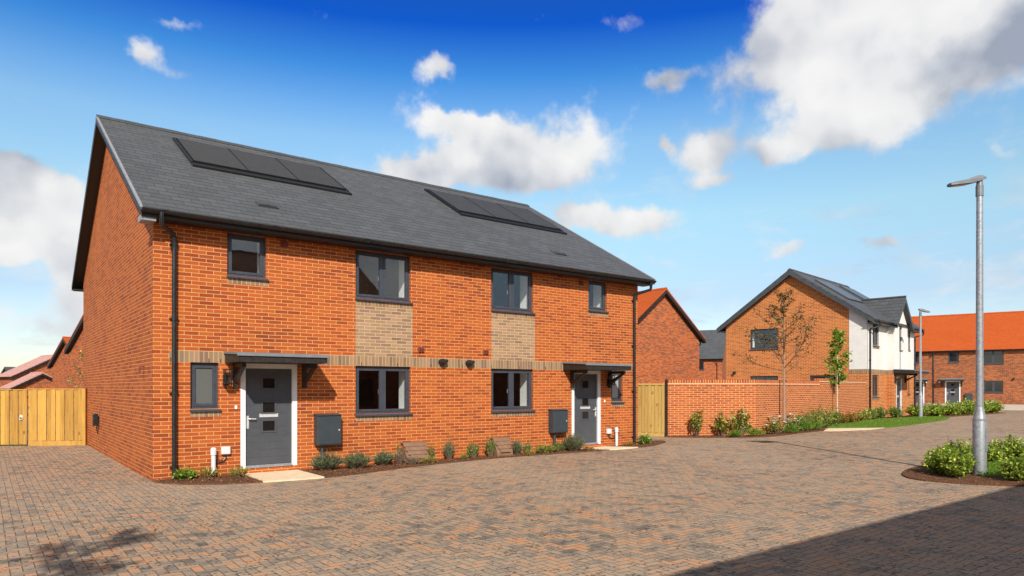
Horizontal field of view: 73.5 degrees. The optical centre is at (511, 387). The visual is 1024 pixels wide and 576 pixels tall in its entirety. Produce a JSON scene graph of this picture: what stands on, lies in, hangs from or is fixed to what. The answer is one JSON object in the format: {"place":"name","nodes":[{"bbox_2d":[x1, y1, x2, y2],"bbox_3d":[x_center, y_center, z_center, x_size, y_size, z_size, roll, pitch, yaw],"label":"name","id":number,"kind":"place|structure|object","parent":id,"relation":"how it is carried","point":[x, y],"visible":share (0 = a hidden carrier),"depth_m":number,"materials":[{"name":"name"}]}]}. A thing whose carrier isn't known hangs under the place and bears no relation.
{"place":"outdoors","nodes":[
{"label":"outdoors","id":0,"kind":"place"},
{"bbox_2d":[245,470,323,482],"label":"path","id":1,"kind":"structure","parent":0,"point":[286,475],"depth_m":13.36,"materials":[{"name":"concrete"}]},
{"bbox_2d":[0,403,651,442],"bbox_3d":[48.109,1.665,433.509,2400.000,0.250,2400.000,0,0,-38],"label":"ground","id":2,"kind":"structure","parent":0,"point":[27,424],"depth_m":33.84,"materials":[{"name":"brick"}]},
{"bbox_2d":[0,372,51,405],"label":"garage","id":3,"kind":"structure","parent":2,"relation":"on","point":[37,380],"depth_m":68.06,"materials":[{"name":"red brick"}]},
{"bbox_2d":[0,354,52,402],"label":"garage","id":4,"kind":"structure","parent":2,"relation":"on","point":[39,364],"depth_m":80.58,"materials":[{"name":"tile"}]},
{"bbox_2d":[47,336,69,388],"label":"gable house","id":5,"kind":"structure","parent":2,"relation":"on","point":[59,363],"depth_m":58.75,"materials":[{"name":"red brick"}]},
{"bbox_2d":[64,315,82,388],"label":"gable house","id":6,"kind":"structure","parent":2,"relation":"on","point":[74,347],"depth_m":49.22,"materials":[{"name":"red brick"}]},
{"bbox_2d":[67,350,82,387],"bbox_3d":[-14.609,0.203,23.572,0.949,3.314,0.956,0,0,30],"label":"garden tree","id":7,"kind":"object","parent":2,"relation":"on","point":[78,371],"visible":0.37,"depth_m":23.43,"materials":[{"name":"green plant"}]},
{"bbox_2d":[72,114,656,481],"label":"semi detached house","id":8,"kind":"structure","parent":2,"relation":"on","point":[255,310],"depth_m":16.11,"materials":[{"name":"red brick"}]},
{"bbox_2d":[190,362,220,411],"bbox_3d":[-6.004,-0.014,13.392,0.564,0.952,0.195,0,0,-38],"label":"window","id":9,"kind":"structure","parent":8,"relation":"in","point":[203,376],"depth_m":13.41,"materials":[{"name":"grey glass"}]},
{"bbox_2d":[227,233,268,280],"bbox_3d":[-5.505,-2.639,14.060,0.813,0.902,0.645,0,0,-38],"label":"window","id":10,"kind":"structure","parent":8,"relation":"in","point":[260,274],"depth_m":13.92,"materials":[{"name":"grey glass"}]},
{"bbox_2d":[241,363,296,468],"bbox_3d":[-5.022,0.570,14.151,1.154,2.120,0.130,0,0,-38],"label":"front door","id":11,"kind":"structure","parent":8,"relation":"in","point":[268,391],"depth_m":14.16,"materials":[{"name":"metal"}]},
{"bbox_2d":[355,250,412,304],"bbox_3d":[-3.089,-2.524,15.919,1.437,1.132,0.645,0,0,-38],"label":"window","id":12,"kind":"structure","parent":8,"relation":"in","point":[403,297],"depth_m":15.77,"materials":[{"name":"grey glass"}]},
{"bbox_2d":[355,366,412,416],"bbox_3d":[-3.089,0.076,15.919,1.437,1.132,0.645,0,0,-38],"label":"window","id":13,"kind":"structure","parent":8,"relation":"in","point":[403,409],"depth_m":15.77,"materials":[{"name":"grey glass"}]},
{"bbox_2d":[491,268,535,314],"bbox_3d":[-0.133,-2.524,18.193,1.437,1.132,0.645,0,0,-38],"label":"window","id":14,"kind":"structure","parent":8,"relation":"in","point":[525,277],"depth_m":18.14,"materials":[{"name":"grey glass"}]},
{"bbox_2d":[491,369,535,412],"bbox_3d":[-0.133,0.076,18.193,1.437,1.132,0.645,0,0,-38],"label":"window","id":15,"kind":"structure","parent":8,"relation":"in","point":[525,374],"depth_m":18.14,"materials":[{"name":"grey glass"}]},
{"bbox_2d":[572,371,600,444],"bbox_3d":[2.100,0.570,19.631,1.133,2.120,0.130,0,0,-38],"label":"front door","id":16,"kind":"structure","parent":8,"relation":"in","point":[586,393],"depth_m":19.70,"materials":[{"name":"metal"}]},
{"bbox_2d":[588,280,608,312],"bbox_3d":[2.332,-2.639,20.090,0.797,0.902,0.645,0,0,-38],"label":"window","id":17,"kind":"structure","parent":8,"relation":"in","point":[598,287],"depth_m":20.10,"materials":[{"name":"grey glass"}]},
{"bbox_2d":[611,374,624,402],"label":"window","id":18,"kind":"structure","parent":8,"relation":"in","point":[616,389],"depth_m":20.45,"materials":[{"name":"grey glass"}]},
{"bbox_2d":[638,287,705,412],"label":"gable house","id":19,"kind":"structure","parent":2,"relation":"on","point":[670,336],"depth_m":44.56,"materials":[{"name":"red brick"}]},
{"bbox_2d":[699,330,725,379],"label":"dark roofed house","id":20,"kind":"structure","parent":2,"relation":"on","point":[712,358],"depth_m":81.25,"materials":[{"name":"red brick"}]},
{"bbox_2d":[667,378,866,435],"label":"garden wall","id":21,"kind":"structure","parent":2,"relation":"on","point":[760,401],"depth_m":23.84,"materials":[{"name":"orange brick"}]},
{"bbox_2d":[638,379,666,435],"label":"side gate","id":22,"kind":"structure","parent":21,"relation":"attached to","point":[658,408],"depth_m":24.07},
{"bbox_2d":[716,268,929,416],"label":"rendered house","id":23,"kind":"structure","parent":2,"relation":"on","point":[880,336],"depth_m":36.66,"materials":[{"name":"orange brick"}]},
{"bbox_2d":[750,328,777,349],"bbox_3d":[14.168,-2.689,38.230,1.647,1.162,0.645,0,0,44],"label":"window","id":24,"kind":"structure","parent":23,"relation":"in","point":[752,344],"depth_m":38.24,"materials":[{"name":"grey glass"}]},
{"bbox_2d":[750,376,777,379],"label":"window","id":25,"kind":"structure","parent":23,"relation":"in","point":[751,377],"depth_m":38.12,"materials":[{"name":"grey glass"}]},
{"bbox_2d":[810,375,839,380],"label":"window","id":26,"kind":"structure","parent":23,"relation":"in","point":[811,376],"depth_m":36.05,"materials":[{"name":"grey glass"}]},
{"bbox_2d":[872,375,879,397],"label":"window","id":27,"kind":"structure","parent":23,"relation":"in","point":[874,377],"depth_m":35.26,"materials":[{"name":"grey glass"}]},
{"bbox_2d":[873,325,879,346],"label":"window","id":28,"kind":"structure","parent":23,"relation":"in","point":[875,329],"depth_m":35.28,"materials":[{"name":"grey glass"}]},
{"bbox_2d":[896,377,901,413],"bbox_3d":[20.790,0.460,36.900,0.130,2.100,1.000,0,0,44],"label":"front door","id":29,"kind":"structure","parent":23,"relation":"in","point":[899,382],"depth_m":37.12,"materials":[{"name":"metal"}]},
{"bbox_2d":[899,328,902,350],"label":"window","id":30,"kind":"structure","parent":23,"relation":"in","point":[899,328],"depth_m":37.19,"materials":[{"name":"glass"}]},
{"bbox_2d":[911,311,1023,404],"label":"terraced house","id":31,"kind":"structure","parent":2,"relation":"on","point":[949,352],"depth_m":62.27,"materials":[{"name":"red brick"}]},
{"bbox_2d":[916,381,923,402],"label":"front door","id":32,"kind":"structure","parent":31,"relation":"in","point":[917,382],"depth_m":63.95,"materials":[{"name":"metal"}]},
{"bbox_2d":[945,381,959,403],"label":"front door","id":33,"kind":"structure","parent":31,"relation":"in","point":[952,388],"depth_m":62.43,"materials":[{"name":"metal"}]},
{"bbox_2d":[948,352,958,362],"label":"window","id":34,"kind":"structure","parent":31,"relation":"in","point":[953,357],"depth_m":62.40,"materials":[{"name":"grey glass"}]},
{"bbox_2d":[984,381,1002,392],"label":"window","id":35,"kind":"structure","parent":31,"relation":"in","point":[989,386],"depth_m":60.68,"materials":[{"name":"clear glass"}]},
{"bbox_2d":[984,351,1003,364],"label":"window","id":36,"kind":"structure","parent":31,"relation":"in","point":[990,357],"depth_m":60.68,"materials":[{"name":"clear glass"}]},
{"bbox_2d":[0,404,1023,575],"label":"road","id":37,"kind":"structure","parent":0,"point":[840,503],"depth_m":9.37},
{"bbox_2d":[0,389,27,444],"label":"timber gate","id":38,"kind":"structure","parent":37,"relation":"on","point":[13,414],"depth_m":20.69,"materials":[{"name":"yellow wood"}]},
{"bbox_2d":[27,388,86,445],"bbox_3d":[-13.844,0.915,20.866,1.636,1.790,0.120,0,0,-8],"label":"timber fence","id":39,"kind":"object","parent":37,"relation":"on","point":[66,415],"visible":0.97,"depth_m":20.86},
{"bbox_2d":[153,474,262,484],"bbox_3d":[-5.661,1.753,12.757,1.600,0.030,1.340,0,0,-38],"label":"flower bed","id":40,"kind":"object","parent":37,"relation":"on","point":[204,482],"visible":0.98,"depth_m":12.70,"materials":[{"name":"brown soil"}]},
{"bbox_2d":[172,466,198,479],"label":"plant","id":41,"kind":"object","parent":40,"relation":"on","point":[183,476],"visible":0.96,"depth_m":12.91,"materials":[{"name":"green plant"}]},
{"bbox_2d":[196,464,220,477],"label":"plant","id":42,"kind":"object","parent":40,"relation":"on","point":[208,471],"visible":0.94,"depth_m":13.21,"materials":[{"name":"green plant"}]},
{"bbox_2d":[226,465,249,476],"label":"plant","id":43,"kind":"object","parent":40,"relation":"on","point":[235,473],"visible":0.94,"depth_m":13.35,"materials":[{"name":"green plant"}]},
{"bbox_2d":[301,449,609,477],"bbox_3d":[-0.683,1.746,16.537,8.600,0.044,1.420,0,0,-38],"label":"flower bed","id":44,"kind":"object","parent":37,"relation":"on","point":[347,469],"visible":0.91,"depth_m":15.32,"materials":[{"name":"brown soil"}]},
{"bbox_2d":[309,450,342,470],"bbox_3d":[-3.916,1.526,14.485,0.722,0.498,0.614,0,0,-38],"label":"lavender bush","id":45,"kind":"object","parent":44,"relation":"on","point":[326,462],"visible":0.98,"depth_m":14.39,"materials":[{"name":"green plant"}]},
{"bbox_2d":[342,449,371,468],"bbox_3d":[-3.336,1.542,14.755,0.699,0.466,0.579,0,0,-38],"label":"lavender bush","id":46,"kind":"object","parent":44,"relation":"on","point":[358,461],"visible":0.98,"depth_m":14.68,"materials":[{"name":"green plant"}]},
{"bbox_2d":[373,450,395,464],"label":"lavender bush","id":47,"kind":"object","parent":44,"relation":"on","point":[384,458],"visible":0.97,"depth_m":15.31,"materials":[{"name":"green plant"}]},
{"bbox_2d":[393,449,404,463],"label":"dry plant","id":48,"kind":"object","parent":44,"relation":"on","point":[398,458],"visible":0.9,"depth_m":15.64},
{"bbox_2d":[404,455,419,463],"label":"dry plant","id":49,"kind":"object","parent":44,"relation":"on","point":[412,460],"visible":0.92,"depth_m":15.60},
{"bbox_2d":[400,441,427,462],"bbox_3d":[-2.257,1.515,16.015,0.630,0.490,0.327,0,0,-38],"label":"gas meter box","id":50,"kind":"object","parent":44,"relation":"on","point":[417,448],"visible":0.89,"depth_m":15.95,"materials":[{"name":"beige plastic"}]},
{"bbox_2d":[416,454,439,462],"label":"plant","id":51,"kind":"object","parent":44,"relation":"on","point":[429,459],"visible":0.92,"depth_m":15.82,"materials":[{"name":"yellow plant"}]},
{"bbox_2d":[427,441,435,457],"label":"upright shrub","id":52,"kind":"object","parent":44,"relation":"on","point":[431,453],"visible":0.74,"depth_m":16.24,"materials":[{"name":"green plant"}]},
{"bbox_2d":[442,435,455,459],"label":"upright shrub","id":53,"kind":"object","parent":44,"relation":"on","point":[448,450],"visible":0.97,"depth_m":16.55,"materials":[{"name":"green plant"}]},
{"bbox_2d":[466,441,479,457],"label":"upright shrub","id":54,"kind":"object","parent":44,"relation":"on","point":[472,452],"visible":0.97,"depth_m":16.92,"materials":[{"name":"green plant"}]},
{"bbox_2d":[485,438,496,456],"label":"upright shrub","id":55,"kind":"object","parent":44,"relation":"on","point":[490,448],"visible":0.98,"depth_m":17.25,"materials":[{"name":"green plant"}]},
{"bbox_2d":[490,436,512,455],"bbox_3d":[-0.248,1.515,17.561,0.560,0.490,0.327,0,0,-38],"label":"gas meter box","id":56,"kind":"object","parent":44,"relation":"on","point":[503,447],"visible":0.92,"depth_m":17.49,"materials":[{"name":"beige plastic"}]},
{"bbox_2d":[511,438,524,454],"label":"lavender bush","id":57,"kind":"object","parent":44,"relation":"on","point":[517,448],"visible":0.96,"depth_m":17.66,"materials":[{"name":"green plant"}]},
{"bbox_2d":[523,441,531,452],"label":"upright shrub","id":58,"kind":"object","parent":44,"relation":"on","point":[528,446],"visible":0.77,"depth_m":18.01,"materials":[{"name":"green plant"}]},
{"bbox_2d":[532,443,557,452],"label":"shrub","id":59,"kind":"object","parent":44,"relation":"on","point":[547,448],"visible":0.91,"depth_m":18.20,"materials":[{"name":"green plant"}]},
{"bbox_2d":[550,441,566,450],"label":"shrub","id":60,"kind":"object","parent":44,"relation":"on","point":[560,448],"visible":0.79,"depth_m":18.71,"materials":[{"name":"green plant"}]},
{"bbox_2d":[562,432,585,450],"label":"lavender bush","id":61,"kind":"object","parent":44,"relation":"on","point":[573,443],"visible":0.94,"depth_m":18.77,"materials":[{"name":"green plant"}]},
{"bbox_2d":[156,428,1023,483],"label":"bark mulch","id":62,"kind":"object","parent":44,"relation":"on","point":[473,458],"visible":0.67,"depth_m":14.23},
{"bbox_2d":[616,441,665,447],"bbox_3d":[3.875,1.720,20.917,1.169,0.059,2.729,0,0,30],"label":"flower bed","id":63,"kind":"object","parent":37,"relation":"on","point":[640,445],"visible":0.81,"depth_m":20.39,"materials":[{"name":"brown soil"}]},
{"bbox_2d":[637,434,651,443],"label":"plant","id":64,"kind":"object","parent":63,"relation":"on","point":[643,439],"visible":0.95,"depth_m":20.71,"materials":[{"name":"green plant"}]},
{"bbox_2d":[664,427,825,437],"bbox_3d":[9.554,1.655,25.044,8.903,0.128,2.173,0,0,-31],"label":"flower bed","id":65,"kind":"object","parent":37,"relation":"on","point":[774,435],"visible":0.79,"depth_m":23.60,"materials":[{"name":"brown soil"}]},
{"bbox_2d":[688,410,703,435],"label":"climbing rose","id":66,"kind":"object","parent":65,"relation":"on","point":[696,418],"visible":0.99,"depth_m":23.58,"materials":[{"name":"green plant"}]},
{"bbox_2d":[712,410,730,435],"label":"climbing rose","id":67,"kind":"object","parent":65,"relation":"on","point":[722,424],"visible":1,"depth_m":23.57,"materials":[{"name":"green plant"}]},
{"bbox_2d":[727,428,741,436],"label":"grass tuft","id":68,"kind":"object","parent":65,"relation":"on","point":[734,432],"visible":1,"depth_m":23.05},
{"bbox_2d":[727,407,752,435],"bbox_3d":[7.862,1.168,23.649,1.291,1.055,0.504,0,0,-28],"label":"climbing rose","id":69,"kind":"object","parent":65,"relation":"on","point":[744,418],"visible":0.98,"depth_m":23.65,"materials":[{"name":"green plant"}]},
{"bbox_2d":[745,425,764,434],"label":"grass tuft","id":70,"kind":"object","parent":65,"relation":"on","point":[757,431],"visible":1,"depth_m":23.36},
{"bbox_2d":[733,288,821,432],"bbox_3d":[9.692,-0.961,24.963,3.194,5.444,3.281,0,0,-38],"label":"young tree","id":71,"kind":"object","parent":65,"relation":"on","point":[783,309],"visible":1,"depth_m":24.89,"materials":[{"name":"brown plant"}]},
{"bbox_2d":[764,415,791,433],"bbox_3d":[9.467,1.313,24.459,1.618,0.730,0.734,0,0,-38],"label":"rose bush","id":72,"kind":"object","parent":65,"relation":"on","point":[775,425],"visible":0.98,"depth_m":24.29,"materials":[{"name":"green plant"}]},
{"bbox_2d":[783,422,801,432],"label":"grass tuft","id":73,"kind":"object","parent":65,"relation":"on","point":[794,428],"visible":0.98,"depth_m":24.57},
{"bbox_2d":[786,413,801,429],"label":"rose bush","id":74,"kind":"object","parent":65,"relation":"on","point":[795,420],"visible":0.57,"depth_m":25.52,"materials":[{"name":"green plant"}]},
{"bbox_2d":[794,409,813,429],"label":"shrub","id":75,"kind":"object","parent":65,"relation":"on","point":[802,418],"visible":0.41,"depth_m":26.09,"materials":[{"name":"green plant"}]},
{"bbox_2d":[799,419,815,430],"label":"grass tuft","id":76,"kind":"object","parent":65,"relation":"on","point":[808,426],"visible":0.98,"depth_m":25.37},
{"bbox_2d":[804,407,822,428],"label":"shrub","id":77,"kind":"object","parent":65,"relation":"on","point":[816,417],"visible":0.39,"depth_m":26.63,"materials":[{"name":"green plant"}]},
{"bbox_2d":[809,419,823,428],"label":"grass tuft","id":78,"kind":"object","parent":65,"relation":"on","point":[818,424],"visible":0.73,"depth_m":26.09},
{"bbox_2d":[812,405,830,427],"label":"shrub","id":79,"kind":"object","parent":65,"relation":"on","point":[824,419],"visible":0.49,"depth_m":27.25,"materials":[{"name":"green plant"}]},
{"bbox_2d":[846,412,1002,422],"bbox_3d":[20.654,1.566,35.869,22.300,0.136,2.800,0,0,-38],"label":"flower bed","id":80,"kind":"object","parent":37,"relation":"on","point":[945,415],"visible":0.16,"depth_m":37.43,"materials":[{"name":"brown soil"}]},
{"bbox_2d":[839,414,849,423],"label":"hedge plant","id":81,"kind":"object","parent":80,"relation":"on","point":[844,419],"visible":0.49,"depth_m":29.74,"materials":[{"name":"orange plant"}]},
{"bbox_2d":[846,410,862,421],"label":"hedge plant","id":82,"kind":"object","parent":80,"relation":"on","point":[853,417],"visible":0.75,"depth_m":30.92,"materials":[{"name":"orange plant"}]},
{"bbox_2d":[856,409,873,420],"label":"hedge plant","id":83,"kind":"object","parent":80,"relation":"on","point":[866,416],"visible":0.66,"depth_m":32.11,"materials":[{"name":"green plant"}]},
{"bbox_2d":[863,407,880,418],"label":"hedge plant","id":84,"kind":"object","parent":80,"relation":"on","point":[873,412],"visible":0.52,"depth_m":33.28,"materials":[{"name":"green plant"}]},
{"bbox_2d":[873,405,890,418],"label":"hedge plant","id":85,"kind":"object","parent":80,"relation":"on","point":[882,413],"visible":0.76,"depth_m":34.10,"materials":[{"name":"green plant"}]},
{"bbox_2d":[887,405,904,417],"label":"hedge plant","id":86,"kind":"object","parent":80,"relation":"on","point":[895,412],"visible":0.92,"depth_m":34.85,"materials":[{"name":"green plant"}]},
{"bbox_2d":[905,404,930,416],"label":"hedge shrub","id":87,"kind":"object","parent":80,"relation":"on","point":[912,411],"visible":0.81,"depth_m":35.81,"materials":[{"name":"green plant"}]},
{"bbox_2d":[927,402,950,415],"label":"hedge shrub","id":88,"kind":"object","parent":80,"relation":"on","point":[935,410],"visible":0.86,"depth_m":36.65,"materials":[{"name":"green plant"}]},
{"bbox_2d":[942,400,965,414],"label":"hedge shrub","id":89,"kind":"object","parent":80,"relation":"on","point":[956,409],"visible":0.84,"depth_m":37.61,"materials":[{"name":"green plant"}]},
{"bbox_2d":[958,398,975,414],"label":"hedge shrub","id":90,"kind":"object","parent":80,"relation":"on","point":[969,406],"visible":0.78,"depth_m":38.63,"materials":[{"name":"green plant"}]},
{"bbox_2d":[974,398,992,412],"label":"hedge shrub","id":91,"kind":"object","parent":80,"relation":"on","point":[987,405],"visible":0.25,"depth_m":39.89,"materials":[{"name":"green plant"}]},
{"bbox_2d":[988,398,1005,412],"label":"hedge shrub","id":92,"kind":"object","parent":80,"relation":"on","point":[997,407],"visible":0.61,"depth_m":41.08,"materials":[{"name":"green plant"}]},
{"bbox_2d":[902,458,1023,486],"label":"flower bed","id":93,"kind":"object","parent":37,"relation":"on","point":[926,475],"visible":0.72,"depth_m":12.85,"materials":[{"name":"brown soil"}]},
{"bbox_2d":[920,445,959,473],"bbox_3d":[8.558,1.435,13.685,0.867,0.634,0.688,0,0,-38],"label":"shrub","id":94,"kind":"object","parent":93,"relation":"on","point":[930,460],"visible":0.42,"depth_m":13.60,"materials":[{"name":"green plant"}]},
{"bbox_2d":[931,435,968,457],"bbox_3d":[9.025,1.354,14.118,0.952,0.760,0.733,0,0,-38],"label":"shrub","id":95,"kind":"object","parent":93,"relation":"on","point":[951,447],"visible":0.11,"depth_m":14.05,"materials":[{"name":"green plant"}]},
{"bbox_2d":[934,446,979,477],"bbox_3d":[8.517,1.432,13.149,0.897,0.623,0.706,0,0,-38],"label":"shrub","id":96,"kind":"object","parent":93,"relation":"on","point":[952,464],"visible":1,"depth_m":13.05,"materials":[{"name":"green plant"}]},
{"bbox_2d":[948,438,971,458],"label":"shrub","id":97,"kind":"object","parent":93,"relation":"on","point":[965,447],"visible":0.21,"depth_m":14.84,"materials":[{"name":"green plant"}]},
{"bbox_2d":[947,175,987,474],"bbox_3d":[8.908,-1.164,13.414,0.744,5.987,0.252,0,0,-1],"label":"street lamp","id":98,"kind":"object","parent":93,"relation":"on","point":[979,437],"visible":0.9,"depth_m":13.37,"materials":[{"name":"metal"}]},
{"bbox_2d":[966,437,1009,461],"bbox_3d":[10.518,1.359,15.218,1.201,0.714,0.922,0,0,-63],"label":"shrub","id":99,"kind":"object","parent":93,"relation":"on","point":[993,452],"visible":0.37,"depth_m":14.93,"materials":[{"name":"green plant"}]},
{"bbox_2d":[995,453,1023,480],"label":"shrub","id":100,"kind":"object","parent":93,"relation":"on","point":[1012,469],"visible":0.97,"depth_m":12.55,"materials":[{"name":"green plant"}]},
{"bbox_2d":[996,432,1023,458],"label":"shrub","id":101,"kind":"object","parent":93,"relation":"on","point":[1014,448],"visible":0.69,"depth_m":15.72,"materials":[{"name":"green plant"}]},
{"bbox_2d":[0,0,1023,372],"label":"sky","id":102,"kind":"structure","parent":0,"point":[716,149],"materials":[{"name":"blue"}]},
{"bbox_2d":[581,446,637,449],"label":"path","id":103,"kind":"structure","parent":0,"point":[612,447],"depth_m":19.60,"materials":[{"name":"concrete"}]},
{"bbox_2d":[830,406,841,425],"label":"shrub","id":104,"kind":"object","parent":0,"point":[835,421],"visible":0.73,"depth_m":28.37,"materials":[{"name":"green plant"}]},
{"bbox_2d":[824,428,879,430],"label":"path","id":105,"kind":"structure","parent":0,"point":[839,429],"depth_m":26.43,"materials":[{"name":"concrete"}]},
{"bbox_2d":[826,417,948,427],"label":"lawn","id":106,"kind":"structure","parent":0,"point":[892,424],"depth_m":29.16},
{"bbox_2d":[821,408,836,426],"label":"shrub","id":107,"kind":"object","parent":106,"relation":"on","point":[830,417],"visible":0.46,"depth_m":27.79,"materials":[{"name":"green plant"}]},
{"bbox_2d":[821,327,852,416],"bbox_3d":[13.835,-0.454,29.088,1.242,4.298,1.027,0,0,-13],"label":"young tree","id":108,"kind":"object","parent":106,"relation":"on","point":[839,340],"visible":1,"depth_m":29.06,"materials":[{"name":"green plant"}]},
{"bbox_2d":[828,416,1011,474],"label":"grass","id":109,"kind":"structure","parent":106,"relation":"on","point":[991,468],"depth_m":29.42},
{"bbox_2d":[918,308,929,416],"bbox_3d":[21.330,-1.229,35.478,0.611,5.747,0.233,0,0,-8],"label":"street lamp","id":110,"kind":"object","parent":106,"relation":"on","point":[920,400],"visible":0.91,"depth_m":35.41,"materials":[{"name":"metal"}]},
{"bbox_2d":[923,403,1023,409],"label":"path","id":111,"kind":"structure","parent":0,"point":[1013,407],"depth_m":53.33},
{"bbox_2d":[971,471,1005,476],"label":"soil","id":112,"kind":"structure","parent":0,"point":[993,475],"depth_m":13.17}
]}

